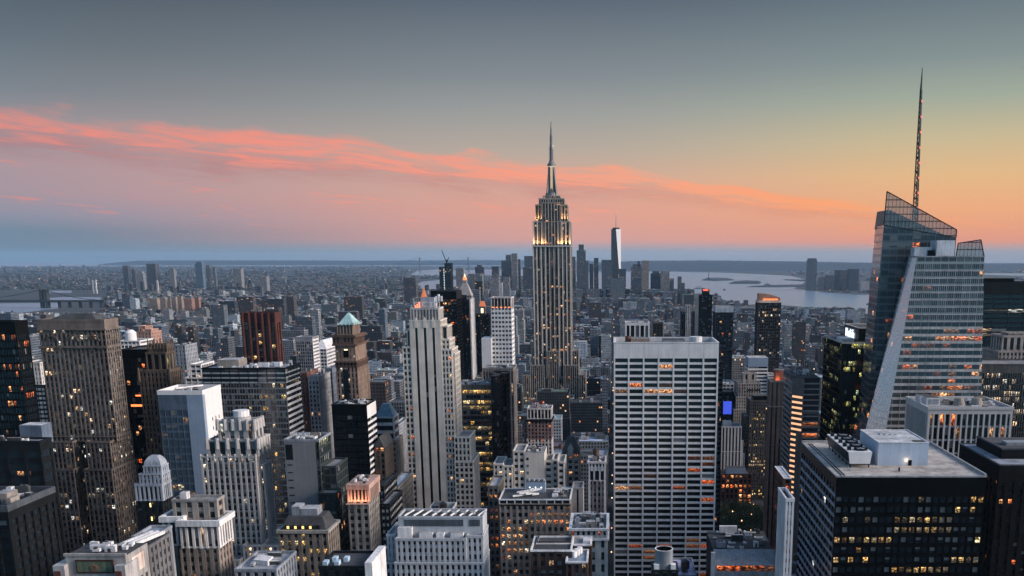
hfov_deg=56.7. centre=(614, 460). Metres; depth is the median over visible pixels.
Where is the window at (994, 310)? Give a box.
[993,309,1007,312]
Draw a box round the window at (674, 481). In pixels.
[673,480,685,483]
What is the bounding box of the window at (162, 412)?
[160,410,164,415]
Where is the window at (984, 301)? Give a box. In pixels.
[983,300,993,302]
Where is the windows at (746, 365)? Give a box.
[745,365,773,394]
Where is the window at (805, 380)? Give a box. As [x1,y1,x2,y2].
[804,379,819,382]
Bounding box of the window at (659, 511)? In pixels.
[658,510,670,512]
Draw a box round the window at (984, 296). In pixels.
[983,295,993,297]
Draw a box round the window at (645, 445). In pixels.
[644,444,656,447]
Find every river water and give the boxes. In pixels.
[0,303,58,311]
[49,291,71,292]
[50,297,100,299]
[418,280,455,288]
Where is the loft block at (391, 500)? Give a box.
[379,473,402,546]
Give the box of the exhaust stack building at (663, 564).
[651,546,678,575]
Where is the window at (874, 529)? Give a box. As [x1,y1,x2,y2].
[872,527,876,532]
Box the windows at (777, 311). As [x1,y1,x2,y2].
[757,303,780,372]
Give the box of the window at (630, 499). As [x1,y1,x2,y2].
[629,498,641,500]
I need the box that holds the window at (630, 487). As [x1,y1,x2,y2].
[629,486,641,489]
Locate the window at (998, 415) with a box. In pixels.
[996,414,999,425]
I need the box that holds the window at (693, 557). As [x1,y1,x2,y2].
[686,556,698,558]
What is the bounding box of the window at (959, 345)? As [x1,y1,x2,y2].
[958,344,965,347]
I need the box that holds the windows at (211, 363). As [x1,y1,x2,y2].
[187,363,211,380]
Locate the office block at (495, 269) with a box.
[492,266,499,276]
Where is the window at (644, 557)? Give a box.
[643,556,654,558]
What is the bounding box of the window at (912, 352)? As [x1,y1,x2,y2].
[911,351,918,354]
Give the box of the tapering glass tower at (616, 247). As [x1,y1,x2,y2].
[611,228,620,278]
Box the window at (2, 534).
[0,532,8,537]
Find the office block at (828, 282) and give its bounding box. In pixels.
[824,275,833,289]
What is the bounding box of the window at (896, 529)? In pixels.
[894,527,898,532]
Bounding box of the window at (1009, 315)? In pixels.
[1008,314,1022,317]
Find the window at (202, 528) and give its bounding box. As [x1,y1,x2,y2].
[201,527,205,545]
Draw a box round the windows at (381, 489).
[381,489,389,543]
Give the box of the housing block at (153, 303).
[147,298,160,309]
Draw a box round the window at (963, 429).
[961,428,964,438]
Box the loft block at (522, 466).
[493,444,566,487]
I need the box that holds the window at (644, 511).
[643,510,655,512]
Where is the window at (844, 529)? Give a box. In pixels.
[842,527,846,532]
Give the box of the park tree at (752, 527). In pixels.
[746,523,761,530]
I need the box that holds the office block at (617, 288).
[611,277,624,307]
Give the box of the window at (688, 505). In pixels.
[687,504,699,506]
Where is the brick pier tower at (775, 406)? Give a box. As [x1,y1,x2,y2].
[763,369,783,545]
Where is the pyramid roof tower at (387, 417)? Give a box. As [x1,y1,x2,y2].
[377,403,404,475]
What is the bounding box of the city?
[13,266,858,552]
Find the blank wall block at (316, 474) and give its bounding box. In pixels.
[283,432,349,549]
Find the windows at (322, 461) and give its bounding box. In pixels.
[316,436,349,549]
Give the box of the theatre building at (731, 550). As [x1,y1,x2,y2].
[706,525,775,575]
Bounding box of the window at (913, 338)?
[912,337,919,340]
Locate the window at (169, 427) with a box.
[167,425,171,430]
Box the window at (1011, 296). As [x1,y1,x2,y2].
[1010,295,1023,297]
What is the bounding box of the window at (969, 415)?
[968,414,971,425]
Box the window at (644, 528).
[643,527,655,530]
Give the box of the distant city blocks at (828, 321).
[20,288,865,483]
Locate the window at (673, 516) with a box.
[672,515,684,518]
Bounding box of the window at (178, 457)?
[175,455,180,460]
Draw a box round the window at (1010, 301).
[1009,300,1023,302]
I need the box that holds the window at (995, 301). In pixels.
[994,300,1008,302]
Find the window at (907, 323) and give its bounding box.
[905,322,912,325]
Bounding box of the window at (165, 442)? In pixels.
[163,440,167,445]
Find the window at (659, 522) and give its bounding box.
[658,521,670,524]
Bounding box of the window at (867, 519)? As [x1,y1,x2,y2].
[865,517,869,522]
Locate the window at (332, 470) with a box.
[330,468,335,473]
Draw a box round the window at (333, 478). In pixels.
[330,476,335,482]
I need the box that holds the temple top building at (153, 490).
[134,455,172,530]
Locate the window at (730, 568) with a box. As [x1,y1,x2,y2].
[728,565,739,570]
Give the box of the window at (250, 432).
[248,424,252,437]
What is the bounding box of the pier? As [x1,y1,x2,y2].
[749,284,805,286]
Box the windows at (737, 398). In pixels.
[734,398,744,420]
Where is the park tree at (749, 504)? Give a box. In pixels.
[742,498,756,510]
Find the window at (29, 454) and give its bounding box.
[26,451,39,457]
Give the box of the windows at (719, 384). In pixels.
[715,364,721,529]
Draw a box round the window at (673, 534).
[672,533,684,535]
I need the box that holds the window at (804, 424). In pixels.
[803,423,817,425]
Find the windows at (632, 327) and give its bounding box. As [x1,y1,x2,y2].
[627,326,647,336]
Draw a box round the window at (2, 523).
[0,521,6,526]
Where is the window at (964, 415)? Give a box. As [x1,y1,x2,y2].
[962,414,965,425]
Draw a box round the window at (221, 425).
[220,424,224,437]
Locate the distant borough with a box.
[0,264,1023,295]
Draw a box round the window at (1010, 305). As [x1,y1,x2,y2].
[1009,304,1023,307]
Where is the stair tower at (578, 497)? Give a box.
[561,481,583,512]
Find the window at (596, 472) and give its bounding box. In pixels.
[595,471,598,479]
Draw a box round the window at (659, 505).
[658,504,670,506]
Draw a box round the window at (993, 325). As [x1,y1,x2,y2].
[992,324,1006,326]
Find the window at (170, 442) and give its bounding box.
[168,440,173,445]
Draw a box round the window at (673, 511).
[672,510,684,512]
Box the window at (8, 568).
[5,565,12,571]
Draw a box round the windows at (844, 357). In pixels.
[820,338,864,436]
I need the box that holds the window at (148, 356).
[147,355,151,368]
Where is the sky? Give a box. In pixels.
[0,0,1023,262]
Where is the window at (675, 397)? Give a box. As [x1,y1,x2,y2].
[674,396,686,398]
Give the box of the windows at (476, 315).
[476,315,487,374]
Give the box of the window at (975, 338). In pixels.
[974,337,981,340]
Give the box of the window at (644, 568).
[643,567,650,570]
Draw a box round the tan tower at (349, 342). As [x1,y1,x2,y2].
[331,313,370,399]
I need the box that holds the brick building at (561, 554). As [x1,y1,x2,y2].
[530,534,591,575]
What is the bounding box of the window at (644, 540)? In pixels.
[643,539,655,541]
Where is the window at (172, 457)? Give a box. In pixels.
[170,455,174,460]
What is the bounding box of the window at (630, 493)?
[629,492,641,495]
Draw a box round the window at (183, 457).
[181,455,186,460]
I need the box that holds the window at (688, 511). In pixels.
[687,510,699,512]
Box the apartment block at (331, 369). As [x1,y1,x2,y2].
[325,364,337,402]
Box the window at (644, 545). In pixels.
[643,544,655,547]
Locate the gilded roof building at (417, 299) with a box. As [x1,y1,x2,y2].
[414,288,426,305]
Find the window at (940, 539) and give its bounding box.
[938,537,942,542]
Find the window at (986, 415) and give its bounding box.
[984,414,988,425]
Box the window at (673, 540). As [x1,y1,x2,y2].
[672,539,684,541]
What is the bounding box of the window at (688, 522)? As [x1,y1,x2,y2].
[687,521,698,524]
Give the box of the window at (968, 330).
[967,329,974,332]
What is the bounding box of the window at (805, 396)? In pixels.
[804,395,818,398]
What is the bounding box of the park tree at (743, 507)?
[735,501,749,513]
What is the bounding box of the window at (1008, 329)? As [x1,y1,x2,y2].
[1007,328,1021,330]
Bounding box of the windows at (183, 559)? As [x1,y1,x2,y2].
[183,559,218,575]
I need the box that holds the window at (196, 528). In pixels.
[194,527,198,545]
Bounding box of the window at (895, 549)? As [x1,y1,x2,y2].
[893,547,897,552]
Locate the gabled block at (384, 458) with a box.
[374,430,394,536]
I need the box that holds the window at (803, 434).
[802,433,816,436]
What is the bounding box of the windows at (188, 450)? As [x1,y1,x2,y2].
[172,410,194,507]
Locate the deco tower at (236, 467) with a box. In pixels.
[199,409,282,567]
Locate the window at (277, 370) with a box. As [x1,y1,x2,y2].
[276,369,283,372]
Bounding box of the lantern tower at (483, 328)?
[476,301,490,374]
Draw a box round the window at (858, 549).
[856,547,860,552]
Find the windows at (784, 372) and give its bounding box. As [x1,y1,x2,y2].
[781,372,819,472]
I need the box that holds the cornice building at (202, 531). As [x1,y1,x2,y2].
[158,491,234,575]
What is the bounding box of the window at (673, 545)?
[672,544,684,547]
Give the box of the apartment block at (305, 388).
[301,369,317,431]
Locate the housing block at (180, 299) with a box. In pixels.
[176,296,183,310]
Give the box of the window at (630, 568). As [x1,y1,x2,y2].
[629,567,641,570]
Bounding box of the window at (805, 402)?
[803,401,818,404]
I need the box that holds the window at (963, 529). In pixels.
[961,527,965,532]
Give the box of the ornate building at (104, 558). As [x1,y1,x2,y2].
[52,540,150,575]
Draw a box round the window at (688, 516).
[687,515,699,518]
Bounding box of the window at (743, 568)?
[741,566,751,570]
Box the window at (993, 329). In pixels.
[991,328,1006,331]
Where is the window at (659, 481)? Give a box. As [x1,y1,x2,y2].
[658,480,670,483]
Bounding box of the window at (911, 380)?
[909,379,916,382]
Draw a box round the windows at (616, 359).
[615,358,716,575]
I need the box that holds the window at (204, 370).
[202,369,210,372]
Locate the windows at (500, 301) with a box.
[491,299,511,362]
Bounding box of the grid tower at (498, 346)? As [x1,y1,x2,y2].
[481,296,514,374]
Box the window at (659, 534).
[658,533,670,535]
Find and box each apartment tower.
[114,314,120,321]
[120,330,154,348]
[122,266,131,287]
[131,269,137,286]
[145,317,154,322]
[146,264,160,288]
[147,309,153,316]
[169,268,176,287]
[174,342,197,383]
[180,331,187,343]
[195,262,205,287]
[199,352,212,360]
[201,344,208,351]
[205,265,212,287]
[213,267,217,286]
[375,302,379,311]
[392,352,402,367]
[395,346,401,353]
[397,367,402,372]
[456,268,464,289]
[518,362,525,385]
[518,419,523,443]
[524,400,535,411]
[526,400,553,453]
[530,340,533,353]
[589,264,592,288]
[594,258,598,288]
[653,322,662,336]
[667,312,671,321]
[668,301,671,308]
[677,276,681,303]
[680,305,694,336]
[715,359,722,530]
[747,349,753,355]
[750,336,753,345]
[795,309,799,316]
[805,358,814,372]
[809,307,814,314]
[833,270,840,289]
[840,270,846,289]
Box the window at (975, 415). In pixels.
[973,414,976,425]
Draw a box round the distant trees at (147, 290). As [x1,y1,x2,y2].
[0,267,869,300]
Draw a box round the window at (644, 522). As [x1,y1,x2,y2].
[643,521,655,524]
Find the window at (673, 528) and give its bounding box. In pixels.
[672,527,684,530]
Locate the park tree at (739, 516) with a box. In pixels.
[731,507,743,519]
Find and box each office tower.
[0,310,18,319]
[0,320,39,436]
[28,325,38,334]
[29,333,41,359]
[41,312,52,318]
[116,290,121,300]
[121,345,148,472]
[122,295,132,308]
[125,321,140,329]
[130,298,139,308]
[132,324,169,342]
[157,384,222,507]
[163,308,173,322]
[175,324,185,343]
[187,325,199,345]
[203,327,213,347]
[210,304,228,326]
[213,326,223,357]
[216,341,221,361]
[218,300,238,314]
[218,325,228,331]
[220,335,235,357]
[229,322,237,336]
[231,327,239,345]
[233,269,244,287]
[235,345,243,357]
[238,296,256,322]
[262,306,283,328]
[266,298,287,315]
[282,327,307,338]
[282,337,295,362]
[286,296,296,320]
[290,351,296,362]
[295,315,316,334]
[295,335,320,431]
[307,307,322,341]
[331,398,377,481]
[338,311,359,321]
[344,295,364,319]
[360,323,384,347]
[362,317,368,324]
[370,374,391,413]
[374,376,395,398]
[375,298,387,310]
[379,308,387,339]
[388,324,390,336]
[388,395,405,418]
[401,310,410,327]
[429,501,456,507]
[431,290,464,378]
[462,295,476,378]
[476,372,482,378]
[481,506,488,540]
[482,364,517,457]
[485,290,488,297]
[486,306,491,334]
[490,272,499,296]
[499,282,502,295]
[501,255,511,288]
[503,277,509,295]
[510,290,515,297]
[511,253,517,288]
[514,298,523,308]
[514,308,524,342]
[514,315,518,354]
[517,381,522,411]
[518,259,520,293]
[521,290,526,297]
[524,256,532,266]
[526,289,532,297]
[537,385,570,440]
[553,414,562,440]
[553,443,606,512]
[571,398,602,431]
[572,257,575,288]
[573,339,586,356]
[576,288,581,306]
[577,244,585,297]
[587,289,599,297]
[589,302,601,323]
[590,326,597,356]
[596,364,610,396]
[599,333,602,359]
[600,372,607,434]
[601,332,610,362]
[601,363,608,396]
[605,302,608,317]
[620,315,623,323]
[631,261,641,288]
[637,300,644,319]
[642,260,648,290]
[648,313,653,336]
[652,320,674,336]
[655,291,663,296]
[662,291,671,298]
[664,331,671,336]
[673,558,696,575]
[674,289,676,305]
[675,307,678,323]
[713,305,733,380]
[732,328,749,353]
[732,354,751,382]
[736,312,746,321]
[743,330,749,355]
[745,356,773,394]
[780,319,790,341]
[781,321,791,363]
[786,357,795,363]
[791,318,805,368]
[791,552,796,575]
[803,307,808,320]
[804,341,822,359]
[805,258,816,290]
[805,324,810,341]
[806,317,811,324]
[809,331,820,343]
[819,323,866,439]
[846,269,858,290]
[959,436,1023,575]
[982,278,1023,353]
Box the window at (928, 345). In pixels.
[927,344,934,347]
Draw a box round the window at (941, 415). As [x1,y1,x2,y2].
[940,414,943,425]
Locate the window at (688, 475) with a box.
[687,474,699,477]
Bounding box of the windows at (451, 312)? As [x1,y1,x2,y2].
[437,299,457,345]
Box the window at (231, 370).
[230,369,238,372]
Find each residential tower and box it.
[698,289,711,336]
[754,293,781,372]
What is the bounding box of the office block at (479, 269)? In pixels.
[475,265,484,288]
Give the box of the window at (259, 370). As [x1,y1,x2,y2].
[258,369,265,372]
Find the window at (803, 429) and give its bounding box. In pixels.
[802,428,816,431]
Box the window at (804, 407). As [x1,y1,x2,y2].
[803,406,817,409]
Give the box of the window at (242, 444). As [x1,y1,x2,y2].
[240,442,245,453]
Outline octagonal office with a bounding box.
[779,366,819,560]
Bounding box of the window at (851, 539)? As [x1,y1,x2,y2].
[849,537,853,542]
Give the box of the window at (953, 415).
[951,414,954,425]
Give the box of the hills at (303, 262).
[101,260,601,264]
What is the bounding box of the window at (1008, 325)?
[1007,324,1021,326]
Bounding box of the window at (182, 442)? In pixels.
[180,440,184,445]
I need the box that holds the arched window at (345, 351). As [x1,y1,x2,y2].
[343,348,348,356]
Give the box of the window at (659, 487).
[658,486,670,489]
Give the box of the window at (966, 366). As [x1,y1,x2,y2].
[964,365,971,368]
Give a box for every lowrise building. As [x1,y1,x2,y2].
[166,322,181,327]
[577,441,608,469]
[720,466,751,508]
[734,300,739,305]
[772,466,791,553]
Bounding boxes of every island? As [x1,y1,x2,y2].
[703,278,732,280]
[729,280,760,283]
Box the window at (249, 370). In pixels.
[248,369,256,372]
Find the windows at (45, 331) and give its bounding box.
[40,329,138,552]
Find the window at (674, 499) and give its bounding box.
[672,498,684,500]
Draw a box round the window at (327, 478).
[324,476,329,482]
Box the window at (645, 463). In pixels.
[644,462,656,465]
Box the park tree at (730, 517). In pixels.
[724,515,733,524]
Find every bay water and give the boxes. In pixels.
[411,268,522,275]
[576,272,868,313]
[785,279,805,280]
[984,273,1023,275]
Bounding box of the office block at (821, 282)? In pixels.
[817,277,824,288]
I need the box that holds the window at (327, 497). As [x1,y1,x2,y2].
[324,495,329,500]
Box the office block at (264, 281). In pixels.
[257,276,269,290]
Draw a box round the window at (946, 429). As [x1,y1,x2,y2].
[944,428,947,438]
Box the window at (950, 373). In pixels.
[948,372,955,375]
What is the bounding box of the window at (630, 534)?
[629,533,641,535]
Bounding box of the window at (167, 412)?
[165,410,170,415]
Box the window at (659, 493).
[658,492,670,495]
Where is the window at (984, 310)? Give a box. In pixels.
[983,309,992,312]
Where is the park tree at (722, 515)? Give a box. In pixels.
[719,512,728,523]
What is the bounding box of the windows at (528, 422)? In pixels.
[528,422,550,437]
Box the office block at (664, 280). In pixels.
[660,271,668,291]
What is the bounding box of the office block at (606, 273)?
[602,260,611,288]
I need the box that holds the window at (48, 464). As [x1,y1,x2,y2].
[44,460,51,469]
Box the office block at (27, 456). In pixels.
[0,422,65,558]
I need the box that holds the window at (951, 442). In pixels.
[949,441,952,451]
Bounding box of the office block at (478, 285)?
[475,281,482,300]
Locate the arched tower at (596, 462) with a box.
[587,447,606,512]
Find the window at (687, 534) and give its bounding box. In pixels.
[686,533,698,535]
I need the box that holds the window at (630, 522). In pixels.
[629,521,641,524]
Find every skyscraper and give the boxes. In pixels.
[36,313,138,552]
[523,127,586,411]
[852,68,984,439]
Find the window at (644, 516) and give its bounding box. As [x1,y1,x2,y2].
[643,515,655,518]
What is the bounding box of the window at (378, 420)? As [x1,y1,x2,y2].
[377,419,392,422]
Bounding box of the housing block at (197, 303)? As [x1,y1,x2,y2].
[193,297,200,309]
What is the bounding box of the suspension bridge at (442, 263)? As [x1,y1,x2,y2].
[397,257,490,271]
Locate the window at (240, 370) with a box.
[239,369,247,372]
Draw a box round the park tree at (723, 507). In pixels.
[720,504,729,513]
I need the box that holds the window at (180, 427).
[178,425,183,430]
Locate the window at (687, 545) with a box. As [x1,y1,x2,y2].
[686,544,698,547]
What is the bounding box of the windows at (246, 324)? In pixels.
[245,323,281,362]
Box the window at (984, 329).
[983,328,990,331]
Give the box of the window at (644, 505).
[643,504,655,506]
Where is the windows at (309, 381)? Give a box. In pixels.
[309,381,320,431]
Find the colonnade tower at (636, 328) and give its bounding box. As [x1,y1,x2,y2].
[625,320,649,336]
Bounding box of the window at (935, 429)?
[933,428,936,438]
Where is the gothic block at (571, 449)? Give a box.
[562,436,580,486]
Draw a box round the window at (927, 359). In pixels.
[926,358,933,361]
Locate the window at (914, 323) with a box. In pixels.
[913,322,920,325]
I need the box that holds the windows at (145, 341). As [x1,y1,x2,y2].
[121,341,151,347]
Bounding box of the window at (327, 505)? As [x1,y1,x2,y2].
[325,503,330,509]
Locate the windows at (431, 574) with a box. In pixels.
[388,545,481,575]
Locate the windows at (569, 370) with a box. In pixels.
[523,197,584,405]
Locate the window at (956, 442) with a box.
[954,441,957,451]
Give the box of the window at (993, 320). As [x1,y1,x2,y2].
[992,319,1006,321]
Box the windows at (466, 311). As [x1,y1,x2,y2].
[462,297,470,378]
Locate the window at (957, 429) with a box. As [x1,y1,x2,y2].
[955,428,958,438]
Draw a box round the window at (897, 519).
[895,517,899,522]
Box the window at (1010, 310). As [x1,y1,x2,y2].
[1008,309,1023,312]
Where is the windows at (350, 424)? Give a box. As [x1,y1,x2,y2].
[333,414,376,480]
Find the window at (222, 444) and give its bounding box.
[220,442,225,453]
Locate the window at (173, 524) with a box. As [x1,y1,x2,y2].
[171,523,176,543]
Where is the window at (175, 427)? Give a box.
[172,425,177,430]
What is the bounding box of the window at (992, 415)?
[990,414,993,425]
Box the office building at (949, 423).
[904,394,1013,456]
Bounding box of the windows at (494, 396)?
[491,375,506,460]
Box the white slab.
[613,336,718,575]
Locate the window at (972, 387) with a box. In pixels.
[970,386,977,389]
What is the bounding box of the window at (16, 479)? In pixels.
[12,476,25,482]
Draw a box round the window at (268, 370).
[267,369,274,372]
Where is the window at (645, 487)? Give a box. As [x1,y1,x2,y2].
[644,486,656,489]
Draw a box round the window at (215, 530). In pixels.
[214,527,217,545]
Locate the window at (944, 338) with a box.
[943,337,950,340]
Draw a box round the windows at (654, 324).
[654,324,661,335]
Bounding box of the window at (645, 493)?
[644,492,656,495]
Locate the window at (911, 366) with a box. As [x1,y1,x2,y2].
[910,365,917,368]
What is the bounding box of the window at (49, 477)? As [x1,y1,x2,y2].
[46,473,53,481]
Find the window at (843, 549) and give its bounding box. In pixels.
[841,547,845,552]
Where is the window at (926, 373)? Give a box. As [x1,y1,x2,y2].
[925,372,932,375]
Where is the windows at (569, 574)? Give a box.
[568,573,589,575]
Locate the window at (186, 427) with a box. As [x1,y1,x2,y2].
[184,425,188,430]
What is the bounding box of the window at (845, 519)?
[843,517,847,522]
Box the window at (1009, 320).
[1008,319,1022,321]
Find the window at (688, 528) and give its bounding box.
[686,527,698,530]
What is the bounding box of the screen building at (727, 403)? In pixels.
[722,389,733,422]
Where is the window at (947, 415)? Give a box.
[945,414,948,425]
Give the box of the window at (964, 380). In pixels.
[963,379,970,382]
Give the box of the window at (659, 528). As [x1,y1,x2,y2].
[658,527,670,530]
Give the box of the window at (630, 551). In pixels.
[629,550,641,553]
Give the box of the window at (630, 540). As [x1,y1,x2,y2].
[629,539,641,541]
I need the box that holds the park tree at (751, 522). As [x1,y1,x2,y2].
[743,519,756,527]
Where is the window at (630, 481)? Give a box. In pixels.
[629,480,641,483]
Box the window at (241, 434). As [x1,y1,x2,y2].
[239,424,243,437]
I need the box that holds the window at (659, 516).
[658,515,670,518]
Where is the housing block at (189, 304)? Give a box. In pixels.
[184,298,194,311]
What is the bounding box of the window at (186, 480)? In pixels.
[183,477,188,482]
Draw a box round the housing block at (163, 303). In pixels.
[159,297,168,310]
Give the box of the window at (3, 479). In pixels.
[0,476,8,482]
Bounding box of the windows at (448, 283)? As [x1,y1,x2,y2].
[439,263,450,289]
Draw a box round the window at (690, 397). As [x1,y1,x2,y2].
[689,396,701,398]
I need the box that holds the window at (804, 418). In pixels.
[803,417,817,420]
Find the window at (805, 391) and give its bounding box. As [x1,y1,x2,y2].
[804,390,818,393]
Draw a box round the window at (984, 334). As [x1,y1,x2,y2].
[983,333,990,336]
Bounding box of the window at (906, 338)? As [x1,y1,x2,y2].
[904,337,911,340]
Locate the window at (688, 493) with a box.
[687,492,699,495]
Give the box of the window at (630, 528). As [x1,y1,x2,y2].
[629,527,641,530]
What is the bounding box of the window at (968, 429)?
[967,428,970,438]
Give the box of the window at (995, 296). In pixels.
[994,295,1008,297]
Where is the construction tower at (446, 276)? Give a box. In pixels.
[439,250,453,289]
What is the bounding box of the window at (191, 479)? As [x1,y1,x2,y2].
[189,477,193,482]
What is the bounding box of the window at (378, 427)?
[377,426,392,429]
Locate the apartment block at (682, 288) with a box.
[681,283,684,302]
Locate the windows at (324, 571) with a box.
[323,570,362,573]
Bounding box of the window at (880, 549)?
[878,547,882,552]
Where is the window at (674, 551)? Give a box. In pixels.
[673,550,684,553]
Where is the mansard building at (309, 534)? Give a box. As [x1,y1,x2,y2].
[276,503,339,575]
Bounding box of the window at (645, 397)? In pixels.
[644,396,656,398]
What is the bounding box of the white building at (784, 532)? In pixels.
[775,487,794,575]
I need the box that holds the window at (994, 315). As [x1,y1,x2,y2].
[993,314,1007,317]
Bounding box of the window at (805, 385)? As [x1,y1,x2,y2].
[804,384,818,387]
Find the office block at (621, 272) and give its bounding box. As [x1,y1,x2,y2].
[618,269,625,288]
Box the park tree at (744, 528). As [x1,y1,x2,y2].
[735,522,747,530]
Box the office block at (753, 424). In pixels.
[741,394,766,499]
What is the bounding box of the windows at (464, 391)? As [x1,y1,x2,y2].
[461,390,492,505]
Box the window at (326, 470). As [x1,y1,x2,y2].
[324,468,329,473]
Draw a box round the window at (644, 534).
[643,533,655,535]
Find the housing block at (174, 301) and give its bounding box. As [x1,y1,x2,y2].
[171,297,178,311]
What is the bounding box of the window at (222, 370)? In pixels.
[221,369,228,372]
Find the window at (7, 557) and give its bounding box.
[3,554,11,560]
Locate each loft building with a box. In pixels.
[14,312,23,319]
[27,315,39,319]
[50,312,58,317]
[114,311,127,314]
[115,301,122,306]
[118,321,124,325]
[121,314,131,320]
[125,318,137,325]
[131,294,142,297]
[133,309,148,312]
[134,311,147,316]
[139,297,146,302]
[151,314,160,318]
[169,319,190,323]
[177,310,188,319]
[178,289,191,293]
[184,337,210,347]
[185,316,206,324]
[191,289,201,294]
[193,309,209,317]
[199,350,215,358]
[201,304,212,310]
[215,289,221,295]
[228,314,239,321]
[230,291,241,297]
[256,298,261,305]
[260,300,265,308]
[283,314,291,325]
[297,301,309,305]
[300,295,311,300]
[309,304,321,310]
[311,291,317,297]
[318,295,324,303]
[321,303,339,313]
[321,319,324,329]
[323,331,334,336]
[324,316,336,324]
[327,326,336,333]
[366,293,372,298]
[366,306,372,312]
[366,338,376,349]
[367,348,377,360]
[368,358,381,371]
[369,358,387,367]
[369,371,376,377]
[376,338,392,350]
[377,349,393,363]
[377,367,396,377]
[382,289,386,294]
[386,370,403,379]
[387,311,397,320]
[387,335,400,342]
[389,303,403,307]
[390,320,405,332]
[390,329,399,336]
[393,339,404,348]
[394,377,403,396]
[395,304,411,312]
[487,475,503,575]
[498,478,572,575]
[515,354,530,369]
[517,411,527,443]
[519,342,529,352]
[523,309,531,318]
[524,298,528,305]
[553,441,564,448]
[571,432,602,440]
[573,301,576,315]
[573,335,583,339]
[576,315,583,322]
[579,432,607,495]
[580,318,597,323]
[580,367,588,376]
[582,336,589,343]
[582,355,600,367]
[583,326,591,335]
[587,346,590,356]
[587,363,598,373]
[587,374,600,394]
[587,394,600,398]
[590,366,609,378]
[591,319,598,326]
[593,326,607,332]
[601,358,610,383]
[603,297,609,305]
[604,323,611,339]
[607,395,609,409]
[607,410,609,423]
[618,298,625,306]
[619,309,630,318]
[620,323,624,336]
[623,301,636,308]
[626,297,635,301]
[626,309,635,319]
[630,294,639,297]
[640,315,657,318]
[648,301,652,310]
[655,298,660,306]
[665,308,674,319]
[684,294,693,305]
[734,377,741,392]
[735,346,742,354]
[736,321,749,329]
[741,307,753,312]
[781,312,785,319]
[782,361,802,369]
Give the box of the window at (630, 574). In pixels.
[629,573,641,575]
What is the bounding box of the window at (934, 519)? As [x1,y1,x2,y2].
[932,517,936,522]
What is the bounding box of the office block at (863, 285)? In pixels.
[858,281,868,290]
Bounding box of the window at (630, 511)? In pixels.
[629,510,641,512]
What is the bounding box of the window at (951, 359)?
[949,358,956,361]
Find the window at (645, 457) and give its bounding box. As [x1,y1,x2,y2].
[644,456,656,459]
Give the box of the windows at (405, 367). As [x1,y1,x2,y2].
[403,315,469,501]
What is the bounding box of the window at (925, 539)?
[923,537,927,542]
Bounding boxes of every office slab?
[201,358,303,523]
[490,371,510,471]
[981,359,1023,436]
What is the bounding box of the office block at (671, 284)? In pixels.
[669,278,673,290]
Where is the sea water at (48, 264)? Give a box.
[0,263,523,265]
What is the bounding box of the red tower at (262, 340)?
[240,312,283,362]
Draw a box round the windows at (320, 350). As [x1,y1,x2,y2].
[320,350,335,367]
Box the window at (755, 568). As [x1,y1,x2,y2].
[753,566,764,570]
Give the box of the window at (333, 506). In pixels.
[331,503,335,509]
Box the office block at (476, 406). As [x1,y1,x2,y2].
[461,378,493,505]
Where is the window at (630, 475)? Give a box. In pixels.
[629,474,641,477]
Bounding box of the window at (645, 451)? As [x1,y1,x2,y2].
[644,450,656,453]
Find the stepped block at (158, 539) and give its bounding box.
[123,525,176,575]
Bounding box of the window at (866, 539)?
[864,537,868,542]
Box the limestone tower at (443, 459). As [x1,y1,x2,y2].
[402,294,480,507]
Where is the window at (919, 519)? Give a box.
[917,517,921,522]
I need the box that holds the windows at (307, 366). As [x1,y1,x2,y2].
[296,337,319,430]
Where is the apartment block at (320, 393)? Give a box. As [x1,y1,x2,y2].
[308,368,334,458]
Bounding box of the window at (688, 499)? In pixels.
[687,498,699,500]
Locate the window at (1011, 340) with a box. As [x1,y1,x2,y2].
[1010,338,1013,348]
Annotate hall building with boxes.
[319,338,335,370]
[723,379,733,390]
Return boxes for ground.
[0,263,1023,575]
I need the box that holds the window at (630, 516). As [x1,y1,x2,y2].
[629,515,641,518]
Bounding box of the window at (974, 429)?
[972,428,975,438]
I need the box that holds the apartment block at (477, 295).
[471,290,480,360]
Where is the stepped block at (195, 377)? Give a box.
[185,361,213,383]
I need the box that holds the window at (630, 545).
[629,544,641,547]
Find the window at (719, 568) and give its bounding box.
[717,566,726,570]
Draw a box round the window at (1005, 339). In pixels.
[1003,338,1006,348]
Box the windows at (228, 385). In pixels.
[202,365,302,522]
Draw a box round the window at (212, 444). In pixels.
[210,442,215,453]
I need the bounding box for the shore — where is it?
[453,267,522,269]
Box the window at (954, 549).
[952,547,956,552]
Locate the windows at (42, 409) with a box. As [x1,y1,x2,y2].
[34,364,47,418]
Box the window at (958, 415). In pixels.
[956,414,960,425]
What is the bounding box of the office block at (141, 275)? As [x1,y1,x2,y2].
[136,271,146,289]
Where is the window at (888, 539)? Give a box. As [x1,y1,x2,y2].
[886,537,890,542]
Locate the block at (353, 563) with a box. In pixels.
[318,546,386,575]
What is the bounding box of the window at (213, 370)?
[211,369,219,372]
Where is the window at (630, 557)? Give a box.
[629,556,641,558]
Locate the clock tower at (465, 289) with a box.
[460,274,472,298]
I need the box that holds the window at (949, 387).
[947,386,954,389]
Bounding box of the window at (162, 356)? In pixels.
[161,355,165,368]
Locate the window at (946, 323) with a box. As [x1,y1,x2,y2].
[944,322,951,325]
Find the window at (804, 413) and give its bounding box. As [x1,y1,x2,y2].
[803,412,817,415]
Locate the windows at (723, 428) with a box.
[722,428,743,468]
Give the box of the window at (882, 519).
[880,517,884,522]
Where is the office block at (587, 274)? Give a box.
[586,260,588,297]
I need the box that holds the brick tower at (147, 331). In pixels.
[135,325,162,342]
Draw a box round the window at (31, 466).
[27,463,41,470]
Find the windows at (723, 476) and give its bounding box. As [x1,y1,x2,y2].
[722,475,732,505]
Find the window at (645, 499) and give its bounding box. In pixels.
[644,498,655,500]
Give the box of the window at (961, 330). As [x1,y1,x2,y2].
[959,329,966,332]

